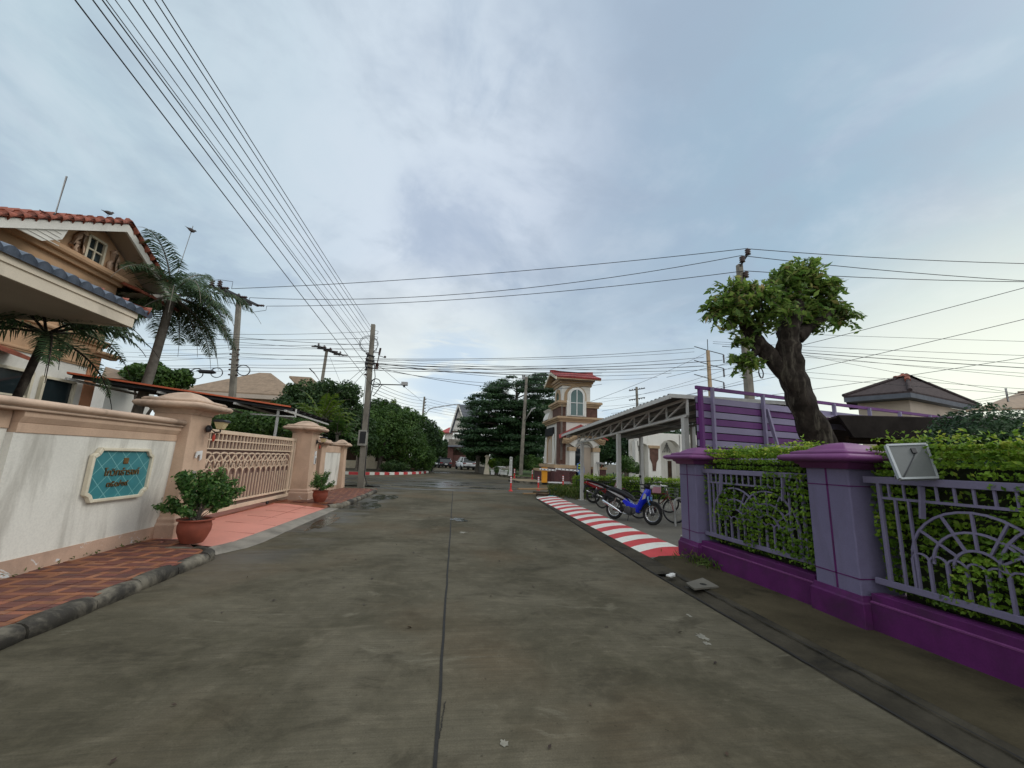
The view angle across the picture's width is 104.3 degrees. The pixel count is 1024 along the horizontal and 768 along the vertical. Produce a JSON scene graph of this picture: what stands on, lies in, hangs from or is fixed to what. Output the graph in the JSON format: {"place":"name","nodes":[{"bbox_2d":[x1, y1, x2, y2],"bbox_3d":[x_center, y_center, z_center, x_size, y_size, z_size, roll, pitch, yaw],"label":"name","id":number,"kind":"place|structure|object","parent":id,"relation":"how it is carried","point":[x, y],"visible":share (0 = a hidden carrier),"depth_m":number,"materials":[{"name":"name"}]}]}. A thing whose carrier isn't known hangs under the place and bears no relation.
{"place":"outdoors","nodes":[
{"label":"outdoors","id":0,"kind":"place"},
{"bbox_2d":[0,539,203,626],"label":"pavement","id":1,"kind":"structure","parent":0,"point":[25,595],"depth_m":4.46,"materials":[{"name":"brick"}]},
{"bbox_2d":[0,394,187,579],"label":"boundary wall","id":2,"kind":"structure","parent":1,"relation":"on","point":[49,516],"depth_m":4.92,"materials":[{"name":"white paint"}]},
{"bbox_2d":[80,447,154,502],"bbox_3d":[-5.628,1.292,5.734,0.060,0.724,1.094,4,-11,-8],"label":"name plaque","id":3,"kind":"object","parent":2,"relation":"attached to","point":[116,473],"visible":1,"depth_m":5.66,"materials":[{"name":"teal tile"}]},
{"bbox_2d":[151,466,245,543],"bbox_3d":[-5.000,1.902,6.336,1.082,1.196,1.026,4,-11,-8],"label":"potted shrub","id":4,"kind":"object","parent":1,"relation":"on","point":[216,492],"visible":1,"depth_m":6.28,"materials":[{"name":"green plant"}]},
{"bbox_2d":[161,503,324,545],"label":"driveway","id":5,"kind":"structure","parent":0,"point":[219,533],"depth_m":8.62,"materials":[{"name":"pink tile"}]},
{"bbox_2d":[132,392,232,538],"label":"gate pier","id":6,"kind":"structure","parent":5,"relation":"on","point":[197,412],"depth_m":6.90,"materials":[{"name":"pink paint"}]},
{"bbox_2d":[205,419,230,440],"bbox_3d":[-5.491,0.867,7.408,0.325,0.410,0.210,4,-11,-8],"label":"wall lantern","id":7,"kind":"object","parent":6,"relation":"attached to","point":[220,424],"depth_m":7.37,"materials":[{"name":"metal"}]},
{"bbox_2d":[215,499,287,517],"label":"gate track","id":8,"kind":"structure","parent":5,"relation":"on","point":[250,508],"depth_m":10.01,"materials":[{"name":"metal"}]},
{"bbox_2d":[201,429,296,514],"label":"sliding gate","id":9,"kind":"structure","parent":8,"relation":"on","point":[258,464],"depth_m":10.10,"materials":[{"name":"metal"}]},
{"bbox_2d":[291,488,373,503],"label":"pavement","id":10,"kind":"structure","parent":0,"point":[339,495],"depth_m":14.14,"materials":[{"name":"tile"}]},
{"bbox_2d":[309,471,334,501],"bbox_3d":[-5.796,3.083,12.108,0.815,0.968,0.851,4,-11,-8],"label":"potted shrub","id":11,"kind":"object","parent":10,"relation":"on","point":[320,494],"visible":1,"depth_m":11.97,"materials":[{"name":"green plant"}]},
{"bbox_2d":[0,466,980,767],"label":"road","id":12,"kind":"structure","parent":0,"point":[316,662],"depth_m":3.06,"materials":[{"name":"concrete"}]},
{"bbox_2d":[0,546,214,650],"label":"kerb","id":13,"kind":"structure","parent":12,"relation":"on","point":[33,625],"depth_m":3.85,"materials":[{"name":"concrete"}]},
{"bbox_2d":[90,367,153,413],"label":"tiled house","id":14,"kind":"structure","parent":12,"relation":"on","point":[121,401],"depth_m":19.13,"materials":[{"name":"paint"}]},
{"bbox_2d":[184,373,315,447],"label":"tiled house","id":15,"kind":"structure","parent":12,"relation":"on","point":[266,387],"depth_m":29.63,"materials":[{"name":"brown tile"}]},
{"bbox_2d":[210,507,337,554],"bbox_3d":[-4.894,3.072,8.860,0.511,0.082,5.770,4,-11,-8],"label":"driveway lip","id":16,"kind":"object","parent":12,"relation":"on","point":[257,538],"visible":0.95,"depth_m":7.48,"materials":[{"name":"concrete"}]},
{"bbox_2d":[304,514,339,530],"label":"puddle","id":17,"kind":"object","parent":12,"relation":"on","point":[324,522],"visible":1,"depth_m":9.19,"materials":[{"name":"liquid"}]},
{"bbox_2d":[327,487,377,507],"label":"kerb","id":18,"kind":"structure","parent":12,"relation":"on","point":[353,500],"depth_m":13.03,"materials":[{"name":"concrete"}]},
{"bbox_2d":[338,501,381,508],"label":"puddle","id":19,"kind":"object","parent":12,"relation":"on","point":[367,505],"visible":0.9,"depth_m":12.43,"materials":[{"name":"liquid"}]},
{"bbox_2d":[357,324,385,487],"bbox_3d":[-6.645,0.943,19.241,1.342,7.966,0.525,4,-11,-8],"label":"utility pole","id":20,"kind":"object","parent":12,"relation":"on","point":[362,442],"visible":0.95,"depth_m":19.08,"materials":[{"name":"concrete"}]},
{"bbox_2d":[75,0,369,382],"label":"power line","id":21,"kind":"object","parent":20,"relation":"attached to","point":[191,151],"visible":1,"depth_m":6.18,"materials":[{"name":"rubber"}]},
{"bbox_2d":[92,0,369,368],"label":"power line","id":22,"kind":"object","parent":20,"relation":"attached to","point":[201,145],"visible":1,"depth_m":6.40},
{"bbox_2d":[102,0,369,357],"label":"power line","id":23,"kind":"object","parent":20,"relation":"attached to","point":[208,143],"visible":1,"depth_m":6.71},
{"bbox_2d":[106,0,368,353],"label":"power line","id":24,"kind":"object","parent":20,"relation":"attached to","point":[211,142],"visible":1,"depth_m":6.78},
{"bbox_2d":[115,0,369,346],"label":"power line","id":25,"kind":"object","parent":20,"relation":"attached to","point":[214,136],"visible":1,"depth_m":6.91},
{"bbox_2d":[128,0,369,341],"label":"power line","id":26,"kind":"object","parent":20,"relation":"attached to","point":[225,138],"visible":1,"depth_m":7.19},
{"bbox_2d":[143,0,368,334],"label":"power line","id":27,"kind":"object","parent":20,"relation":"attached to","point":[236,139],"visible":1,"depth_m":7.64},
{"bbox_2d":[154,0,369,329],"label":"power line","id":28,"kind":"object","parent":20,"relation":"attached to","point":[240,132],"visible":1,"depth_m":7.75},
{"bbox_2d":[162,0,370,326],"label":"power line","id":29,"kind":"object","parent":20,"relation":"attached to","point":[247,134],"visible":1,"depth_m":7.96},
{"bbox_2d":[373,369,720,372],"bbox_3d":[4.712,-0.881,23.386,24.157,2.769,0.025,6,-11,-17],"label":"power line","id":30,"kind":"object","parent":20,"relation":"attached to","point":[541,372],"visible":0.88,"depth_m":22.31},
{"bbox_2d":[392,357,703,366],"bbox_3d":[2.791,-1.333,22.679,19.973,2.678,0.025,5,-11,-16],"label":"power line","id":31,"kind":"object","parent":20,"relation":"attached to","point":[527,366],"visible":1,"depth_m":21.68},
{"bbox_2d":[383,360,721,369],"bbox_3d":[3.115,-1.134,22.176,20.431,2.465,0.033,5,-11,-13],"label":"power line","id":32,"kind":"object","parent":20,"relation":"attached to","point":[556,368],"visible":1,"depth_m":22.01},
{"bbox_2d":[345,471,428,474],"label":"corner kerb","id":33,"kind":"structure","parent":12,"relation":"on","point":[376,473],"depth_m":32.07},
{"bbox_2d":[447,439,465,466],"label":"building","id":34,"kind":"structure","parent":12,"relation":"on","point":[454,455],"depth_m":68.42,"materials":[{"name":"brick"}]},
{"bbox_2d":[449,404,477,439],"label":"steep gabled house","id":35,"kind":"structure","parent":12,"relation":"on","point":[453,427],"depth_m":71.76,"materials":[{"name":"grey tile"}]},
{"bbox_2d":[413,472,516,767],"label":"road joints","id":36,"kind":"object","parent":12,"relation":"on","point":[437,737],"visible":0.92,"depth_m":2.89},
{"bbox_2d":[455,457,475,469],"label":"parked car","id":37,"kind":"object","parent":12,"relation":"on","point":[462,462],"visible":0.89,"depth_m":53.37,"materials":[{"name":"white metal"}]},
{"bbox_2d":[509,479,572,483],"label":"traffic island","id":38,"kind":"structure","parent":12,"relation":"on","point":[532,480],"depth_m":29.55,"materials":[{"name":"concrete"}]},
{"bbox_2d":[533,370,607,482],"bbox_3d":[4.396,3.326,31.463,4.562,8.560,5.930,4,-11,-8],"label":"gatehouse","id":39,"kind":"object","parent":38,"relation":"on","point":[571,408],"visible":0.85,"depth_m":29.46,"materials":[{"name":"paint"}]},
{"bbox_2d":[570,389,583,415],"bbox_3d":[4.803,1.335,29.470,1.068,1.983,0.060,4,-11,-8],"label":"window","id":40,"kind":"structure","parent":39,"relation":"in","point":[576,395],"depth_m":29.47,"materials":[{"name":"white glass"}]},
{"bbox_2d":[576,447,590,478],"bbox_3d":[5.100,5.919,29.002,1.329,2.605,0.010,4,-11,-8],"label":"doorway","id":41,"kind":"structure","parent":39,"relation":"in","point":[587,454],"depth_m":29.11,"materials":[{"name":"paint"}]},
{"bbox_2d":[536,498,678,573],"bbox_3d":[1.767,3.918,11.720,0.404,0.008,11.760,3,-11,-5],"label":"gutter edge","id":42,"kind":"object","parent":12,"relation":"on","point":[656,567],"visible":1,"depth_m":7.55,"materials":[{"name":"concrete"}]},
{"bbox_2d":[537,496,679,556],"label":"kerb","id":43,"kind":"structure","parent":12,"relation":"on","point":[665,551],"depth_m":9.28,"materials":[{"name":"concrete"}]},
{"bbox_2d":[951,388,1023,418],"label":"tiled house","id":44,"kind":"structure","parent":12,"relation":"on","point":[1015,402],"depth_m":26.87,"materials":[{"name":"brown tile"}]},
{"bbox_2d":[0,0,1023,463],"label":"sky","id":45,"kind":"structure","parent":0,"point":[410,139],"materials":[{"name":"blue"}]},
{"bbox_2d":[489,469,623,478],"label":"lawn","id":46,"kind":"structure","parent":0,"point":[527,473],"depth_m":46.02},
{"bbox_2d":[452,373,554,472],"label":"layered tree","id":47,"kind":"object","parent":46,"relation":"on","point":[504,440],"visible":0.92,"depth_m":42.85,"materials":[{"name":"green plant"}]},
{"bbox_2d":[519,375,535,474],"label":"utility pole","id":48,"kind":"object","parent":46,"relation":"on","point":[524,417],"visible":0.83,"depth_m":40.28,"materials":[{"name":"concrete"}]},
{"bbox_2d":[523,454,542,470],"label":"bush","id":49,"kind":"object","parent":46,"relation":"on","point":[533,460],"visible":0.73,"depth_m":40.03,"materials":[{"name":"green plant"}]},
{"bbox_2d":[694,339,724,395],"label":"utility pole","id":50,"kind":"object","parent":46,"relation":"on","point":[708,377],"visible":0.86,"depth_m":46.78,"materials":[{"name":"beige paint"}]},
{"bbox_2d":[191,461,981,767],"bbox_3d":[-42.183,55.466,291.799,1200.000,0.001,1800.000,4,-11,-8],"label":"ground","id":51,"kind":"structure","parent":0,"point":[611,468],"depth_m":19.92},
{"bbox_2d":[0,311,158,409],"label":"palm tree","id":52,"kind":"object","parent":51,"relation":"on","point":[45,338],"visible":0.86,"depth_m":7.74,"materials":[{"name":"green plant"}]},
{"bbox_2d":[0,206,181,406],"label":"villa","id":53,"kind":"object","parent":51,"relation":"on","point":[61,266],"visible":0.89,"depth_m":9.15,"materials":[{"name":"paint"}]},
{"bbox_2d":[0,364,35,397],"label":"window","id":54,"kind":"structure","parent":53,"relation":"in","point":[10,376],"depth_m":8.95,"materials":[{"name":"beige glass"}]},
{"bbox_2d":[35,375,76,403],"bbox_3d":[-11.463,1.245,9.774,0.115,2.810,0.860,4,-11,-8],"label":"window","id":55,"kind":"structure","parent":53,"relation":"in","point":[54,389],"depth_m":9.97,"materials":[{"name":"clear glass"}]},
{"bbox_2d":[83,234,107,265],"bbox_3d":[-11.276,-3.586,10.743,0.115,0.720,0.560,4,-11,-8],"label":"window","id":56,"kind":"structure","parent":53,"relation":"in","point":[95,248],"depth_m":10.77,"materials":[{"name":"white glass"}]},
{"bbox_2d":[118,361,195,414],"bbox_3d":[-17.520,1.725,19.207,3.421,5.800,2.304,4,-11,-8],"label":"leafy tree","id":57,"kind":"object","parent":51,"relation":"on","point":[180,378],"visible":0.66,"depth_m":19.18,"materials":[{"name":"green plant"}]},
{"bbox_2d":[109,227,259,413],"bbox_3d":[-10.388,-0.370,12.008,4.252,7.655,3.969,-3,-12,27],"label":"palm tree","id":58,"kind":"object","parent":51,"relation":"on","point":[189,290],"visible":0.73,"depth_m":12.30,"materials":[{"name":"green plant"}]},
{"bbox_2d":[65,372,332,435],"bbox_3d":[-9.568,2.097,13.412,7.247,3.335,4.110,10,-13,-35],"label":"car canopy","id":59,"kind":"object","parent":51,"relation":"on","point":[279,410],"visible":0.69,"depth_m":12.15,"materials":[{"name":"metal"}]},
{"bbox_2d":[206,279,266,408],"bbox_3d":[-14.626,-0.130,20.245,1.654,10.057,2.791,0,-11,10],"label":"utility pole","id":60,"kind":"object","parent":51,"relation":"on","point":[234,364],"visible":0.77,"depth_m":20.68,"materials":[{"name":"concrete"}]},
{"bbox_2d":[211,409,320,437],"bbox_3d":[-11.893,2.686,17.890,5.886,3.865,3.077,4,-11,-8],"label":"leafy tree","id":61,"kind":"object","parent":51,"relation":"on","point":[245,421],"visible":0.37,"depth_m":17.44,"materials":[{"name":"green plant"}]},
{"bbox_2d":[261,500,328,507],"bbox_3d":[-6.345,3.497,11.655,2.306,0.065,0.922,2,-11,3],"label":"driveway border","id":62,"kind":"object","parent":51,"relation":"on","point":[303,504],"visible":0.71,"depth_m":11.52,"materials":[{"name":"concrete"}]},
{"bbox_2d":[256,378,378,452],"bbox_3d":[-12.412,2.785,25.562,7.807,6.494,5.269,4,-11,-8],"label":"leafy tree","id":63,"kind":"object","parent":51,"relation":"on","point":[293,393],"visible":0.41,"depth_m":24.88,"materials":[{"name":"green plant"}]},
{"bbox_2d":[293,389,358,435],"bbox_3d":[-9.936,2.706,20.254,3.423,4.685,3.693,-1,-11,18],"label":"garden palm","id":64,"kind":"object","parent":51,"relation":"on","point":[328,412],"visible":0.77,"depth_m":20.25,"materials":[{"name":"green plant"}]},
{"bbox_2d":[311,343,347,381],"bbox_3d":[-16.777,2.053,35.270,1.093,11.209,3.075,-4,-13,31],"label":"utility pole","id":65,"kind":"object","parent":51,"relation":"on","point":[330,350],"visible":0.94,"depth_m":35.84,"materials":[{"name":"concrete"}]},
{"bbox_2d":[319,414,360,441],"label":"garden palm","id":66,"kind":"object","parent":51,"relation":"on","point":[337,426],"visible":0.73,"depth_m":20.15,"materials":[{"name":"green plant"}]},
{"bbox_2d":[345,468,432,472],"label":"verge","id":67,"kind":"structure","parent":51,"relation":"on","point":[354,470],"depth_m":36.41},
{"bbox_2d":[328,439,402,468],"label":"boundary wall","id":68,"kind":"structure","parent":67,"relation":"on","point":[371,461],"depth_m":40.80,"materials":[{"name":"brown concrete"}]},
{"bbox_2d":[378,459,411,471],"bbox_3d":[-10.456,7.311,35.421,2.246,1.241,2.775,-4,-13,32],"label":"bush","id":69,"kind":"object","parent":67,"relation":"on","point":[391,465],"visible":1,"depth_m":34.94,"materials":[{"name":"green plant"}]},
{"bbox_2d":[352,403,436,470],"bbox_3d":[-11.025,4.949,36.900,7.946,6.585,4.975,12,-14,-41],"label":"leafy tree","id":70,"kind":"object","parent":51,"relation":"on","point":[396,428],"visible":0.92,"depth_m":36.25,"materials":[{"name":"green plant"}]},
{"bbox_2d":[411,417,442,469],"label":"leafy tree","id":71,"kind":"object","parent":51,"relation":"on","point":[431,432],"visible":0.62,"depth_m":42.70,"materials":[{"name":"green plant"}]},
{"bbox_2d":[547,482,589,499],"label":"tall grass","id":72,"kind":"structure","parent":51,"relation":"on","point":[568,491],"depth_m":18.05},
{"bbox_2d":[621,455,639,475],"bbox_3d":[6.814,5.245,23.085,1.530,2.256,1.153,0,-11,10],"label":"bush","id":73,"kind":"object","parent":51,"relation":"on","point":[628,464],"visible":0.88,"depth_m":22.98,"materials":[{"name":"green plant"}]},
{"bbox_2d":[599,429,680,481],"bbox_3d":[10.593,5.881,35.608,8.728,5.979,4.670,1,-11,6],"label":"leafy tree","id":74,"kind":"object","parent":51,"relation":"on","point":[608,449],"visible":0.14,"depth_m":34.38,"materials":[{"name":"green plant"}]},
{"bbox_2d":[628,433,696,482],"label":"arched pavilion","id":75,"kind":"structure","parent":51,"relation":"on","point":[657,447],"depth_m":25.41,"materials":[{"name":"white"}]},
{"bbox_2d":[663,447,738,562],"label":"fence pillar","id":76,"kind":"structure","parent":51,"relation":"on","point":[692,462],"depth_m":6.98,"materials":[{"name":"purple paint"}]},
{"bbox_2d":[702,469,815,564],"bbox_3d":[3.509,1.843,5.886,0.076,1.095,2.063,4,-11,-11],"label":"railing panel","id":77,"kind":"object","parent":76,"relation":"attached to","point":[719,485],"visible":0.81,"depth_m":5.86,"materials":[{"name":"purple metal"}]},
{"bbox_2d":[536,494,900,558],"bbox_3d":[6.728,4.473,13.651,10.540,0.027,12.900,4,-11,-8],"label":"parking pad","id":78,"kind":"object","parent":51,"relation":"on","point":[665,529],"visible":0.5,"depth_m":11.64,"materials":[{"name":"concrete"}]},
{"bbox_2d":[583,472,626,503],"bbox_3d":[3.792,4.145,16.001,1.905,1.268,0.714,3,-18,-6],"label":"motorbike","id":79,"kind":"object","parent":78,"relation":"on","point":[594,485],"visible":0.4,"depth_m":15.85,"materials":[{"name":"metal"}]},
{"bbox_2d":[572,473,680,499],"bbox_3d":[6.345,4.970,19.341,6.954,1.120,1.145,4,-11,-8],"label":"hedge","id":80,"kind":"object","parent":78,"relation":"on","point":[632,485],"visible":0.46,"depth_m":18.99,"materials":[{"name":"green plant"}]},
{"bbox_2d":[602,475,663,524],"bbox_3d":[3.385,3.224,11.242,0.714,1.268,1.904,19,-19,-36],"label":"motorbike","id":81,"kind":"object","parent":78,"relation":"on","point":[644,504],"visible":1,"depth_m":11.03,"materials":[{"name":"metal"}]},
{"bbox_2d":[632,485,681,523],"bbox_3d":[4.159,3.442,11.546,1.763,1.010,0.559,-7,-19,42],"label":"bicycle","id":82,"kind":"object","parent":78,"relation":"on","point":[666,501],"visible":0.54,"depth_m":11.34,"materials":[{"name":"metal"}]},
{"bbox_2d":[561,394,787,535],"bbox_3d":[4.647,2.818,14.194,3.330,3.271,9.857,4,-11,-8],"label":"bike shelter","id":83,"kind":"object","parent":78,"relation":"on","point":[668,413],"visible":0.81,"depth_m":13.23,"materials":[{"name":"white metal"}]},
{"bbox_2d":[736,248,754,398],"bbox_3d":[9.816,-0.426,16.306,0.531,11.096,0.474,4,-11,-8],"label":"utility pole","id":84,"kind":"object","parent":78,"relation":"on","point":[748,383],"visible":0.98,"depth_m":16.46,"materials":[{"name":"concrete"}]},
{"bbox_2d":[231,248,1023,288],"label":"power line","id":85,"kind":"object","parent":84,"relation":"attached to","point":[636,260],"visible":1,"depth_m":17.69,"materials":[{"name":"rubber"}]},
{"bbox_2d":[250,255,1023,299],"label":"power line","id":86,"kind":"object","parent":84,"relation":"attached to","point":[650,271],"visible":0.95,"depth_m":17.67,"materials":[{"name":"metal"}]},
{"bbox_2d":[310,271,1023,305],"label":"power line","id":87,"kind":"object","parent":84,"relation":"attached to","point":[676,279],"visible":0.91,"depth_m":17.68,"materials":[{"name":"rubber"}]},
{"bbox_2d":[722,346,1023,367],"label":"power line","id":88,"kind":"object","parent":84,"relation":"attached to","point":[906,360],"visible":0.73,"depth_m":19.90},
{"bbox_2d":[695,385,950,461],"bbox_3d":[9.700,2.240,10.264,12.020,3.338,0.500,6,-11,-19],"label":"slatted screen","id":89,"kind":"object","parent":78,"relation":"on","point":[721,423],"visible":0.38,"depth_m":9.14,"materials":[{"name":"metal"}]},
{"bbox_2d":[827,415,1018,532],"bbox_3d":[10.658,2.576,11.255,7.163,3.184,3.350,4,-11,-8],"label":"garden canopy","id":90,"kind":"object","parent":78,"relation":"on","point":[862,429],"visible":0.22,"depth_m":9.63,"materials":[{"name":"fabric"}]},
{"bbox_2d":[701,540,816,605],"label":"plinth wall","id":91,"kind":"structure","parent":51,"relation":"on","point":[791,581],"depth_m":5.47,"materials":[{"name":"paint"}]},
{"bbox_2d":[696,256,866,445],"bbox_3d":[5.341,0.312,7.551,3.660,6.069,1.530,4,-11,-8],"label":"pollarded tree","id":92,"kind":"object","parent":51,"relation":"on","point":[798,311],"visible":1,"depth_m":7.57,"materials":[{"name":"green plant"}]},
{"bbox_2d":[643,567,1023,767],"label":"gutter","id":93,"kind":"object","parent":51,"relation":"on","point":[980,749],"visible":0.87,"depth_m":3.03,"materials":[{"name":"concrete"}]},
{"bbox_2d":[684,578,718,589],"bbox_3d":[2.577,2.725,5.392,0.687,0.022,0.329,11,-14,-37],"label":"drain cover","id":94,"kind":"object","parent":93,"relation":"on","point":[700,584],"visible":1,"depth_m":5.37,"materials":[{"name":"concrete"}]},
{"bbox_2d":[537,499,1023,767],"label":"gutter cracks","id":95,"kind":"object","parent":93,"relation":"on","point":[932,735],"visible":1,"depth_m":3.11,"materials":[{"name":"concrete"}]},
{"bbox_2d":[776,443,906,629],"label":"fence pillar","id":96,"kind":"structure","parent":51,"relation":"on","point":[850,566],"depth_m":4.42,"materials":[{"name":"purple paint"}]},
{"bbox_2d":[870,593,1023,687],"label":"plinth wall","id":97,"kind":"structure","parent":51,"relation":"on","point":[993,651],"depth_m":3.48,"materials":[{"name":"paint"}]},
{"bbox_2d":[862,476,1023,624],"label":"railing panel","id":98,"kind":"object","parent":97,"relation":"on","point":[1014,616],"visible":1,"depth_m":3.63,"materials":[{"name":"purple metal"}]},
{"bbox_2d":[884,443,938,480],"bbox_3d":[3.809,0.738,3.809,0.563,0.378,0.237,4,-11,-8],"label":"solar module","id":99,"kind":"object","parent":98,"relation":"attached to","point":[911,461],"visible":0.99,"depth_m":3.77,"materials":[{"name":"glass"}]},
{"bbox_2d":[922,401,1023,468],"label":"round bush","id":100,"kind":"object","parent":51,"relation":"on","point":[1004,423],"visible":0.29,"depth_m":7.43,"materials":[{"name":"green plant"}]},
{"bbox_2d":[653,556,1023,750],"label":"shoulder","id":101,"kind":"object","parent":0,"point":[992,705],"visible":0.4,"depth_m":3.46},
{"bbox_2d":[661,546,722,571],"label":"weeds","id":102,"kind":"object","parent":101,"relation":"on","point":[707,561],"visible":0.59,"depth_m":6.51,"materials":[{"name":"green plant"}]},
{"bbox_2d":[704,434,828,571],"bbox_3d":[3.827,1.844,5.936,0.870,2.056,2.210,4,-11,-8],"label":"hedge","id":103,"kind":"object","parent":101,"relation":"on","point":[769,453],"visible":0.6,"depth_m":5.65,"materials":[{"name":"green plant"}]},
{"bbox_2d":[866,423,1023,634],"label":"hedge","id":104,"kind":"object","parent":101,"relation":"on","point":[988,471],"visible":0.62,"depth_m":3.62,"materials":[{"name":"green plant"}]},
{"bbox_2d":[842,373,980,446],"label":"tiled house","id":105,"kind":"structure","parent":0,"point":[922,398],"depth_m":27.07,"materials":[{"name":"tile"}]},
{"label":"far pavement bed","id":106,"kind":"structure","parent":0,"visible":0},
{"bbox_2d":[277,421,328,499],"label":"gate pier","id":107,"kind":"structure","parent":106,"relation":"on","point":[305,434],"depth_m":12.61,"materials":[{"name":"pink paint"}]},
{"bbox_2d":[315,436,333,489],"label":"gate pier","id":108,"kind":"structure","parent":106,"relation":"on","point":[321,455],"depth_m":14.20,"materials":[{"name":"pink paint"}]},
{"bbox_2d":[324,446,341,490],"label":"boundary wall","id":109,"kind":"structure","parent":106,"relation":"on","point":[332,458],"depth_m":16.25,"materials":[{"name":"white paint"}]},
{"bbox_2d":[331,440,351,488],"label":"gate pier","id":110,"kind":"structure","parent":106,"relation":"on","point":[344,444],"depth_m":17.24,"materials":[{"name":"pink paint"}]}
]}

